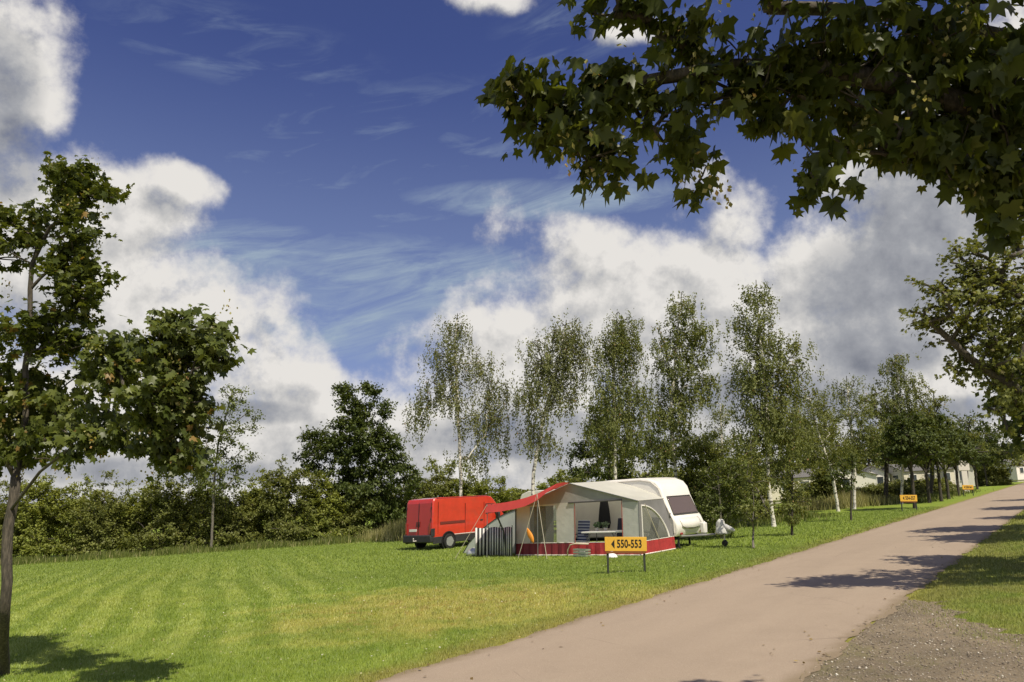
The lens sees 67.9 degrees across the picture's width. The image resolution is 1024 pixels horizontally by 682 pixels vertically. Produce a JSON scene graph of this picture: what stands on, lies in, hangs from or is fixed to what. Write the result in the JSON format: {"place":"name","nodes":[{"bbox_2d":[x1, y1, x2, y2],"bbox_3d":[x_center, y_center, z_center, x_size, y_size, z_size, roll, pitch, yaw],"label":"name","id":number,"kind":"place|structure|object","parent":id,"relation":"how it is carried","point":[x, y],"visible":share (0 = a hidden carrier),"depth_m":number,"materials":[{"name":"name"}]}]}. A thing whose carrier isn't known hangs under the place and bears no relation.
{"place":"outdoors","nodes":[
{"label":"outdoors","id":0,"kind":"place"},
{"bbox_2d":[0,488,993,565],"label":"rough grass","id":1,"kind":"structure","parent":0,"point":[99,555],"depth_m":45.23,"materials":[{"name":"green plant"}]},
{"bbox_2d":[0,482,1023,681],"bbox_3d":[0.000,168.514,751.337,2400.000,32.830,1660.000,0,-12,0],"label":"ground","id":2,"kind":"structure","parent":0,"point":[946,502],"depth_m":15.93,"materials":[{"name":"green plant"}]},
{"bbox_2d":[0,479,35,556],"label":"hedge shrub","id":3,"kind":"object","parent":2,"relation":"on","point":[5,499],"visible":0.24,"depth_m":51.30,"materials":[{"name":"green plant"}]},
{"bbox_2d":[0,471,75,558],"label":"hedge shrub","id":4,"kind":"object","parent":2,"relation":"on","point":[38,511],"visible":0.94,"depth_m":50.14,"materials":[{"name":"green plant"}]},
{"bbox_2d":[33,473,103,557],"bbox_3d":[-30.495,12.202,52.454,5.184,6.074,4.089,0,-12,0],"label":"hedge shrub","id":5,"kind":"object","parent":2,"relation":"on","point":[58,524],"visible":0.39,"depth_m":52.06,"materials":[{"name":"green plant"}]},
{"bbox_2d":[58,469,136,556],"bbox_3d":[-27.409,11.594,50.554,4.877,6.176,3.905,0,-12,0],"label":"hedge shrub","id":6,"kind":"object","parent":2,"relation":"on","point":[101,521],"visible":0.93,"depth_m":49.80,"materials":[{"name":"green plant"}]},
{"bbox_2d":[0,151,256,675],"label":"maple tree","id":7,"kind":"object","parent":2,"relation":"on","point":[166,398],"visible":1,"depth_m":10.64,"materials":[{"name":"green plant"}]},
{"bbox_2d":[101,477,164,552],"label":"hedge shrub","id":8,"kind":"object","parent":2,"relation":"on","point":[132,501],"visible":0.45,"depth_m":51.05,"materials":[{"name":"green plant"}]},
{"bbox_2d":[115,471,202,552],"bbox_3d":[-23.183,11.268,50.473,5.103,6.217,4.323,0,-12,0],"label":"hedge shrub","id":9,"kind":"object","parent":2,"relation":"on","point":[167,514],"visible":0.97,"depth_m":50.14,"materials":[{"name":"green plant"}]},
{"bbox_2d":[155,469,225,547],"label":"hedge shrub","id":10,"kind":"object","parent":2,"relation":"on","point":[197,496],"visible":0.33,"depth_m":52.03,"materials":[{"name":"green plant"}]},
{"bbox_2d":[153,383,264,547],"bbox_3d":[-19.946,8.046,49.450,7.215,10.814,3.407,0,-12,0],"label":"broadleaf tree","id":11,"kind":"object","parent":2,"relation":"on","point":[236,468],"visible":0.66,"depth_m":49.54,"materials":[{"name":"green plant"}]},
{"bbox_2d":[181,492,269,547],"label":"hedge shrub","id":12,"kind":"object","parent":2,"relation":"on","point":[237,527],"visible":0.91,"depth_m":50.03,"materials":[{"name":"green plant"}]},
{"bbox_2d":[228,468,286,541],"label":"hedge shrub","id":13,"kind":"object","parent":2,"relation":"on","point":[255,494],"visible":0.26,"depth_m":52.17,"materials":[{"name":"green plant"}]},
{"bbox_2d":[248,454,326,543],"bbox_3d":[-15.008,10.696,50.884,4.992,6.214,4.314,0,-12,0],"label":"hedge shrub","id":14,"kind":"object","parent":2,"relation":"on","point":[276,506],"visible":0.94,"depth_m":50.32,"materials":[{"name":"green plant"}]},
{"bbox_2d":[271,470,356,541],"bbox_3d":[-13.141,11.419,51.726,5.354,5.323,4.177,0,-12,0],"label":"hedge shrub","id":15,"kind":"object","parent":2,"relation":"on","point":[332,501],"visible":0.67,"depth_m":51.19,"materials":[{"name":"green plant"}]},
{"bbox_2d":[315,495,377,539],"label":"hedge shrub","id":16,"kind":"object","parent":2,"relation":"on","point":[353,520],"visible":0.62,"depth_m":51.96,"materials":[{"name":"green plant"}]},
{"bbox_2d":[292,380,426,528],"bbox_3d":[-10.991,8.327,54.531,9.901,11.310,5.513,0,-12,0],"label":"broadleaf tree","id":17,"kind":"object","parent":2,"relation":"on","point":[348,483],"visible":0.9,"depth_m":53.96,"materials":[{"name":"green plant"}]},
{"bbox_2d":[3,557,737,681],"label":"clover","id":18,"kind":"object","parent":2,"relation":"on","point":[337,621],"visible":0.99,"depth_m":15.10,"materials":[{"name":"green plant"}]},
{"bbox_2d":[360,481,409,533],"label":"bush","id":19,"kind":"object","parent":2,"relation":"on","point":[376,525],"visible":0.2,"depth_m":55.56,"materials":[{"name":"green plant"}]},
{"bbox_2d":[392,467,458,522],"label":"bush","id":20,"kind":"object","parent":2,"relation":"on","point":[436,490],"visible":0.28,"depth_m":56.72,"materials":[{"name":"green plant"}]},
{"bbox_2d":[412,455,489,498],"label":"bush","id":21,"kind":"object","parent":2,"relation":"on","point":[444,492],"visible":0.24,"depth_m":58.34,"materials":[{"name":"green plant"}]},
{"bbox_2d":[403,495,502,548],"bbox_3d":[-2.501,8.638,36.379,2.358,2.480,5.490,-12,-17,44],"label":"panel van","id":22,"kind":"object","parent":2,"relation":"on","point":[446,522],"visible":0.77,"depth_m":34.95,"materials":[{"name":"red metal"}]},
{"bbox_2d":[399,310,526,495],"bbox_3d":[-2.650,4.494,41.910,7.121,12.748,4.052,0,-12,0],"label":"birch tree","id":23,"kind":"object","parent":2,"relation":"on","point":[488,397],"visible":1,"depth_m":42.04,"materials":[{"name":"green plant"}]},
{"bbox_2d":[466,547,481,555],"bbox_3d":[-1.386,8.047,29.027,0.938,0.330,0.562,-10,-16,39],"label":"silver bag","id":24,"kind":"object","parent":2,"relation":"on","point":[471,552],"visible":0.53,"depth_m":28.86,"materials":[{"name":"grey metal"}]},
{"bbox_2d":[463,510,514,552],"bbox_3d":[-0.320,7.502,30.139,3.514,1.866,1.048,-10,-16,39],"label":"storage tent","id":25,"kind":"object","parent":2,"relation":"on","point":[507,519],"visible":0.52,"depth_m":29.57,"materials":[{"name":"grey fabric"}]},
{"bbox_2d":[458,474,519,513],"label":"bush","id":26,"kind":"object","parent":2,"relation":"on","point":[501,495],"visible":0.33,"depth_m":58.48,"materials":[{"name":"green plant"}]},
{"bbox_2d":[475,525,512,556],"bbox_3d":[-0.592,7.418,28.177,1.882,1.168,0.322,-11,-16,40],"label":"windbreak","id":27,"kind":"object","parent":2,"relation":"on","point":[489,541],"visible":0.94,"depth_m":28.41,"materials":[{"name":"fabric"}]},
{"bbox_2d":[0,460,990,534],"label":"woods","id":28,"kind":"object","parent":2,"relation":"on","point":[645,473],"visible":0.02,"depth_m":207.60,"materials":[{"name":"green plant"}]},
{"bbox_2d":[520,489,555,520],"bbox_3d":[2.828,11.556,52.759,4.700,2.651,2.153,-10,-16,37],"label":"caravan","id":29,"kind":"object","parent":2,"relation":"on","point":[526,494],"visible":0.04,"depth_m":52.57,"materials":[{"name":"white"}]},
{"bbox_2d":[503,308,604,495],"bbox_3d":[2.219,4.242,40.059,5.373,12.055,3.849,0,-12,0],"label":"birch tree","id":30,"kind":"object","parent":2,"relation":"on","point":[556,387],"visible":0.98,"depth_m":40.09,"materials":[{"name":"green leaf"},{"name":"bark"},{"name":"dark bark"}]},
{"bbox_2d":[523,466,590,493],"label":"bush","id":31,"kind":"object","parent":2,"relation":"on","point":[559,478],"visible":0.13,"depth_m":68.15,"materials":[{"name":"green plant"}]},
{"bbox_2d":[456,481,675,557],"bbox_3d":[1.804,6.421,27.237,7.097,2.820,3.697,-10,-16,39],"label":"awning","id":32,"kind":"object","parent":2,"relation":"on","point":[534,514],"visible":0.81,"depth_m":26.56,"materials":[{"name":"fabric"}]},
{"bbox_2d":[527,528,533,542],"bbox_3d":[0.633,6.748,26.377,0.322,0.518,0.109,-10,-16,39],"label":"orange bag","id":33,"kind":"object","parent":32,"relation":"hanging from","point":[530,535],"visible":1,"depth_m":26.32,"materials":[{"name":"fabric"}]},
{"bbox_2d":[575,520,589,541],"bbox_3d":[2.463,6.958,26.970,0.550,1.149,0.574,-7,-14,29],"label":"camp chair","id":34,"kind":"object","parent":32,"relation":"on","point":[583,525],"visible":0.73,"depth_m":27.15,"materials":[{"name":"blue fabric"}]},
{"bbox_2d":[581,530,621,541],"bbox_3d":[3.259,6.828,25.773,1.790,0.855,0.600,-10,-16,39],"label":"camp table","id":35,"kind":"object","parent":32,"relation":"on","point":[608,531],"visible":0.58,"depth_m":25.78,"materials":[{"name":"white paint"}]},
{"bbox_2d":[601,521,609,530],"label":"pot plant","id":36,"kind":"object","parent":35,"relation":"on","point":[604,524],"visible":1,"depth_m":25.96,"materials":[{"name":"green plant"}]},
{"bbox_2d":[598,501,610,528],"bbox_3d":[3.372,6.321,27.727,0.462,1.020,0.210,0,-12,0],"label":"hanging coat","id":37,"kind":"object","parent":32,"relation":"hanging from","point":[604,513],"visible":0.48,"depth_m":27.66,"materials":[{"name":"black fabric"}]},
{"bbox_2d":[612,518,622,536],"bbox_3d":[3.836,6.830,26.755,0.550,1.150,0.574,-9,-15,34],"label":"camp chair","id":38,"kind":"object","parent":32,"relation":"on","point":[619,526],"visible":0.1,"depth_m":27.02,"materials":[{"name":"blue"}]},
{"bbox_2d":[643,517,658,539],"bbox_3d":[4.705,6.617,25.979,0.574,1.149,0.550,5,-13,-20],"label":"camp chair","id":39,"kind":"object","parent":32,"relation":"on","point":[652,531],"visible":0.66,"depth_m":26.01,"materials":[{"name":"grey fabric"}]},
{"bbox_2d":[568,470,593,482],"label":"bush","id":40,"kind":"object","parent":2,"relation":"on","point":[576,480],"visible":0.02,"depth_m":59.31,"materials":[{"name":"green plant"}]},
{"bbox_2d":[573,548,590,556],"bbox_3d":[2.341,7.106,25.498,0.515,0.256,0.295,-10,-16,39],"label":"crate","id":41,"kind":"object","parent":2,"relation":"on","point":[583,552],"visible":0.99,"depth_m":25.38,"materials":[{"name":"grey"}]},
{"bbox_2d":[558,402,684,481],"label":"broadleaf tree","id":42,"kind":"object","parent":2,"relation":"on","point":[605,474],"visible":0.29,"depth_m":49.20,"materials":[{"name":"green plant"}]},
{"bbox_2d":[576,308,671,479],"bbox_3d":[5.841,4.037,41.118,5.096,12.346,3.796,7,-14,-29],"label":"birch tree","id":43,"kind":"object","parent":2,"relation":"on","point":[619,346],"visible":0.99,"depth_m":40.94,"materials":[{"name":"green plant"}]},
{"bbox_2d":[605,537,646,573],"bbox_3d":[2.951,5.551,19.672,1.078,0.933,0.090,-1,-13,4],"label":"arrow sign","id":44,"kind":"object","parent":2,"relation":"on","point":[635,545],"visible":0.99,"depth_m":19.68,"materials":[{"name":"orange"}]},
{"bbox_2d":[348,489,906,542],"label":"straw grass","id":45,"kind":"structure","parent":2,"relation":"on","point":[392,532],"depth_m":52.83,"materials":[{"name":"green plant"}]},
{"bbox_2d":[567,477,727,547],"bbox_3d":[4.956,6.399,28.333,6.445,2.643,2.132,-10,-16,39],"label":"caravan","id":46,"kind":"object","parent":2,"relation":"on","point":[685,517],"visible":0.53,"depth_m":27.46,"materials":[{"name":"white"}]},
{"bbox_2d":[666,495,698,514],"bbox_3d":[6.148,5.910,27.438,0.320,0.750,1.873,-10,-16,39],"label":"window","id":47,"kind":"structure","parent":46,"relation":"in","point":[684,504],"depth_m":27.39,"materials":[{"name":"brown"}]},
{"bbox_2d":[700,521,706,532],"bbox_3d":[6.745,6.550,26.743,0.170,0.420,0.260,-10,-16,39],"label":"jerrycan","id":48,"kind":"object","parent":46,"relation":"attached to","point":[703,526],"visible":1,"depth_m":26.65,"materials":[{"name":"white paint"}]},
{"bbox_2d":[715,519,734,534],"bbox_3d":[7.313,6.416,26.248,0.738,0.541,0.477,-39,-41,71],"label":"hitch cover","id":49,"kind":"object","parent":46,"relation":"attached to","point":[722,527],"visible":1,"depth_m":26.17,"materials":[{"name":"fabric"}]},
{"bbox_2d":[637,291,735,478],"bbox_3d":[9.742,3.590,42.334,5.614,13.310,3.927,0,-12,0],"label":"birch tree","id":50,"kind":"object","parent":2,"relation":"on","point":[677,399],"visible":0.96,"depth_m":42.22,"materials":[{"name":"green plant"}]},
{"bbox_2d":[671,430,724,489],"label":"broadleaf tree","id":51,"kind":"object","parent":2,"relation":"on","point":[694,438],"visible":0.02,"depth_m":57.67,"materials":[{"name":"green plant"}]},
{"bbox_2d":[677,439,758,519],"bbox_3d":[10.433,7.875,41.031,5.114,5.198,3.995,0,-12,0],"label":"bush","id":52,"kind":"object","parent":2,"relation":"on","point":[695,466],"visible":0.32,"depth_m":40.82,"materials":[{"name":"green plant"}]},
{"bbox_2d":[693,400,746,471],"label":"birch tree","id":53,"kind":"object","parent":2,"relation":"on","point":[717,444],"visible":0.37,"depth_m":45.76,"materials":[{"name":"green plant"}]},
{"bbox_2d":[692,454,762,538],"bbox_3d":[8.587,6.241,30.301,3.298,3.423,2.152,0,-12,0],"label":"shrub","id":54,"kind":"object","parent":2,"relation":"on","point":[733,479],"visible":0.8,"depth_m":30.21,"materials":[{"name":"green plant"}]},
{"bbox_2d":[475,0,1023,285],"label":"maple tree","id":55,"kind":"object","parent":2,"relation":"on","point":[952,86],"visible":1,"depth_m":4.94,"materials":[{"name":"green plant"}]},
{"bbox_2d":[734,440,776,547],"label":"young tree","id":56,"kind":"object","parent":2,"relation":"on","point":[752,481],"visible":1,"depth_m":24.98,"materials":[{"name":"green plant"}]},
{"bbox_2d":[719,443,806,519],"bbox_3d":[13.467,8.060,43.183,5.809,4.852,4.679,0,-12,0],"label":"bush","id":57,"kind":"object","parent":2,"relation":"on","point":[765,498],"visible":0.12,"depth_m":42.04,"materials":[{"name":"green plant"}]},
{"bbox_2d":[721,279,824,526],"bbox_3d":[12.630,2.847,37.159,5.409,12.246,3.658,0,-12,0],"label":"birch tree","id":58,"kind":"object","parent":2,"relation":"on","point":[767,413],"visible":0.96,"depth_m":36.97,"materials":[{"name":"green plant"}]},
{"bbox_2d":[756,469,815,502],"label":"mobile home","id":59,"kind":"object","parent":2,"relation":"on","point":[804,476],"visible":0.1,"depth_m":77.19,"materials":[{"name":"grey"}]},
{"bbox_2d":[760,409,831,485],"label":"broadleaf tree","id":60,"kind":"object","parent":2,"relation":"on","point":[793,456],"visible":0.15,"depth_m":61.13,"materials":[{"name":"green plant"}]},
{"bbox_2d":[776,460,817,535],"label":"young tree","id":61,"kind":"object","parent":2,"relation":"on","point":[790,520],"visible":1,"depth_m":29.61,"materials":[{"name":"green plant"}]},
{"bbox_2d":[778,484,816,506],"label":"bush","id":62,"kind":"object","parent":2,"relation":"on","point":[806,489],"visible":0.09,"depth_m":60.11,"materials":[{"name":"green plant"}]},
{"bbox_2d":[759,417,838,468],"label":"broadleaf tree","id":63,"kind":"object","parent":2,"relation":"on","point":[802,458],"visible":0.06,"depth_m":86.90,"materials":[{"name":"green plant"}]},
{"bbox_2d":[787,384,859,510],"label":"birch tree","id":64,"kind":"object","parent":2,"relation":"on","point":[828,432],"visible":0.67,"depth_m":49.55,"materials":[{"name":"green plant"}]},
{"bbox_2d":[802,465,844,500],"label":"bush","id":65,"kind":"object","parent":2,"relation":"on","point":[821,486],"visible":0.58,"depth_m":58.65,"materials":[{"name":"green plant"}]},
{"bbox_2d":[808,402,869,477],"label":"broadleaf tree","id":66,"kind":"object","parent":2,"relation":"on","point":[857,462],"visible":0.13,"depth_m":65.20,"materials":[{"name":"green plant"}]},
{"bbox_2d":[822,453,859,519],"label":"young tree","id":67,"kind":"object","parent":2,"relation":"on","point":[847,486],"visible":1,"depth_m":37.73,"materials":[{"name":"green plant"}]},
{"bbox_2d":[822,373,885,508],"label":"birch tree","id":68,"kind":"object","parent":2,"relation":"on","point":[851,414],"visible":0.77,"depth_m":51.61,"materials":[{"name":"green plant"}]},
{"bbox_2d":[839,486,869,497],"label":"bush","id":69,"kind":"object","parent":2,"relation":"on","point":[858,490],"visible":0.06,"depth_m":60.59,"materials":[{"name":"green plant"}]},
{"bbox_2d":[834,466,878,486],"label":"mobile home","id":70,"kind":"object","parent":2,"relation":"on","point":[870,478],"visible":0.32,"depth_m":78.46,"materials":[{"name":"grey"}]},
{"bbox_2d":[837,422,891,468],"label":"broadleaf tree","id":71,"kind":"object","parent":2,"relation":"on","point":[868,463],"visible":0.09,"depth_m":90.95,"materials":[{"name":"green plant"}]},
{"bbox_2d":[861,483,883,498],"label":"bush","id":72,"kind":"object","parent":2,"relation":"on","point":[870,487],"visible":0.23,"depth_m":64.14,"materials":[{"name":"green plant"}]},
{"bbox_2d":[861,466,891,483],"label":"mobile home","id":73,"kind":"object","parent":2,"relation":"on","point":[880,476],"visible":0.11,"depth_m":79.19,"materials":[{"name":"grey"}]},
{"bbox_2d":[877,476,883,483],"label":"window","id":74,"kind":"structure","parent":73,"relation":"in","point":[880,480],"depth_m":78.99,"materials":[{"name":"grey glass"}]},
{"bbox_2d":[843,383,930,502],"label":"broadleaf tree","id":75,"kind":"object","parent":2,"relation":"on","point":[886,475],"visible":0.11,"depth_m":59.47,"materials":[{"name":"green plant"}]},
{"bbox_2d":[874,480,926,497],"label":"bush","id":76,"kind":"object","parent":2,"relation":"on","point":[894,489],"visible":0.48,"depth_m":62.22,"materials":[{"name":"green plant"}]},
{"bbox_2d":[859,352,957,503],"bbox_3d":[29.064,6.263,55.927,6.280,11.338,4.282,0,-12,0],"label":"birch tree","id":77,"kind":"object","parent":2,"relation":"on","point":[895,406],"visible":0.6,"depth_m":56.18,"materials":[{"name":"green plant"}]},
{"bbox_2d":[900,495,916,510],"bbox_3d":[22.772,9.307,43.603,0.945,0.929,0.090,-1,-13,4],"label":"arrow sign","id":78,"kind":"object","parent":2,"relation":"on","point":[908,498],"visible":0.98,"depth_m":43.61,"materials":[{"name":"orange"}]},
{"bbox_2d":[873,408,947,507],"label":"verge maple","id":79,"kind":"object","parent":2,"relation":"on","point":[904,450],"visible":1,"depth_m":46.30,"materials":[{"name":"green plant"}]},
{"bbox_2d":[882,463,954,483],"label":"mobile home","id":80,"kind":"object","parent":2,"relation":"on","point":[919,472],"visible":0.3,"depth_m":79.30,"materials":[{"name":"grey"}]},
{"bbox_2d":[886,416,954,502],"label":"verge maple","id":81,"kind":"object","parent":2,"relation":"on","point":[946,454],"visible":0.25,"depth_m":53.64,"materials":[{"name":"green plant"}]},
{"bbox_2d":[893,477,951,493],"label":"bush","id":82,"kind":"object","parent":2,"relation":"on","point":[920,484],"visible":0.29,"depth_m":70.19,"materials":[{"name":"green plant"}]},
{"bbox_2d":[910,381,970,493],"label":"broadleaf tree","id":83,"kind":"object","parent":2,"relation":"on","point":[936,404],"visible":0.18,"depth_m":67.90,"materials":[{"name":"green plant"}]},
{"bbox_2d":[921,410,970,500],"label":"verge maple","id":84,"kind":"object","parent":2,"relation":"on","point":[942,431],"visible":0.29,"depth_m":55.02,"materials":[{"name":"green plant"}]},
{"bbox_2d":[936,477,965,491],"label":"bush","id":85,"kind":"object","parent":2,"relation":"on","point":[952,487],"visible":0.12,"depth_m":71.59,"materials":[{"name":"green plant"}]},
{"bbox_2d":[931,426,983,495],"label":"verge maple","id":86,"kind":"object","parent":2,"relation":"on","point":[966,459],"visible":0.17,"depth_m":65.28,"materials":[{"name":"green plant"}]},
{"bbox_2d":[939,421,978,498],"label":"verge maple","id":87,"kind":"object","parent":2,"relation":"on","point":[965,440],"visible":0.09,"depth_m":59.22,"materials":[{"name":"green plant"}]},
{"bbox_2d":[897,211,1023,438],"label":"maple tree","id":88,"kind":"object","parent":2,"relation":"on","point":[997,350],"visible":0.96,"depth_m":13.24,"materials":[{"name":"green plant"}]},
{"bbox_2d":[957,461,969,491],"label":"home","id":89,"kind":"object","parent":2,"relation":"on","point":[963,469],"visible":0.54,"depth_m":73.92,"materials":[{"name":"beige"}]},
{"bbox_2d":[954,465,974,488],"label":"mobile home","id":90,"kind":"object","parent":2,"relation":"on","point":[971,480],"visible":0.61,"depth_m":86.84,"materials":[{"name":"grey"}]},
{"bbox_2d":[962,485,973,495],"bbox_3d":[38.010,12.472,63.336,0.891,0.928,0.090,-1,-13,4],"label":"arrow sign","id":91,"kind":"object","parent":2,"relation":"on","point":[967,487],"visible":0.99,"depth_m":63.35,"materials":[{"name":"orange"}]},
{"bbox_2d":[949,412,998,474],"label":"broadleaf tree","id":92,"kind":"object","parent":2,"relation":"on","point":[972,437],"visible":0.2,"depth_m":77.75,"materials":[{"name":"green plant"}]},
{"bbox_2d":[969,436,996,488],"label":"verge maple","id":93,"kind":"object","parent":2,"relation":"on","point":[985,458],"visible":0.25,"depth_m":83.27,"materials":[{"name":"green plant"}]},
{"bbox_2d":[955,409,1023,472],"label":"broadleaf tree","id":94,"kind":"object","parent":2,"relation":"on","point":[992,436],"visible":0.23,"depth_m":103.54,"materials":[{"name":"green plant"}]},
{"bbox_2d":[976,437,1002,485],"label":"verge maple","id":95,"kind":"object","parent":2,"relation":"on","point":[989,448],"visible":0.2,"depth_m":96.72,"materials":[{"name":"green plant"}]},
{"bbox_2d":[974,462,1013,486],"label":"bush","id":96,"kind":"object","parent":2,"relation":"on","point":[997,476],"visible":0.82,"depth_m":97.60,"materials":[{"name":"green plant"}]},
{"bbox_2d":[971,306,1023,459],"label":"verge maple","id":97,"kind":"object","parent":2,"relation":"on","point":[1015,440],"visible":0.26,"depth_m":15.99,"materials":[{"name":"green plant"}]},
{"bbox_2d":[987,439,1011,466],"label":"verge maple","id":98,"kind":"object","parent":2,"relation":"on","point":[1001,457],"visible":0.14,"depth_m":103.47,"materials":[{"name":"green plant"}]},
{"bbox_2d":[980,346,1023,436],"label":"verge maple","id":99,"kind":"object","parent":2,"relation":"on","point":[982,422],"visible":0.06,"depth_m":25.79,"materials":[{"name":"green plant"}]},
{"bbox_2d":[991,459,1023,481],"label":"mobile home","id":100,"kind":"object","parent":2,"relation":"on","point":[1017,474],"visible":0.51,"depth_m":113.35,"materials":[{"name":"grey"}]},
{"bbox_2d":[992,424,1023,471],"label":"broadleaf tree","id":101,"kind":"object","parent":2,"relation":"on","point":[1015,461],"visible":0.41,"depth_m":94.47,"materials":[{"name":"green plant"}]},
{"bbox_2d":[0,0,1023,507],"label":"sky","id":102,"kind":"structure","parent":0,"point":[333,168],"materials":[{"name":"blue"}]},
{"bbox_2d":[376,483,1023,681],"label":"road","id":103,"kind":"structure","parent":0,"point":[739,625],"depth_m":11.73,"materials":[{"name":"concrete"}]},
{"bbox_2d":[419,546,967,680],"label":"fallen leaves","id":104,"kind":"object","parent":103,"relation":"on","point":[471,678],"visible":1,"depth_m":10.36,"materials":[{"name":"brown plant"}]},
{"bbox_2d":[799,599,1023,681],"bbox_3d":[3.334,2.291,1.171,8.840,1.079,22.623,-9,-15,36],"label":"gravel ground","id":105,"kind":"structure","parent":0,"point":[982,663],"depth_m":8.77,"materials":[{"name":"grey gravel"}]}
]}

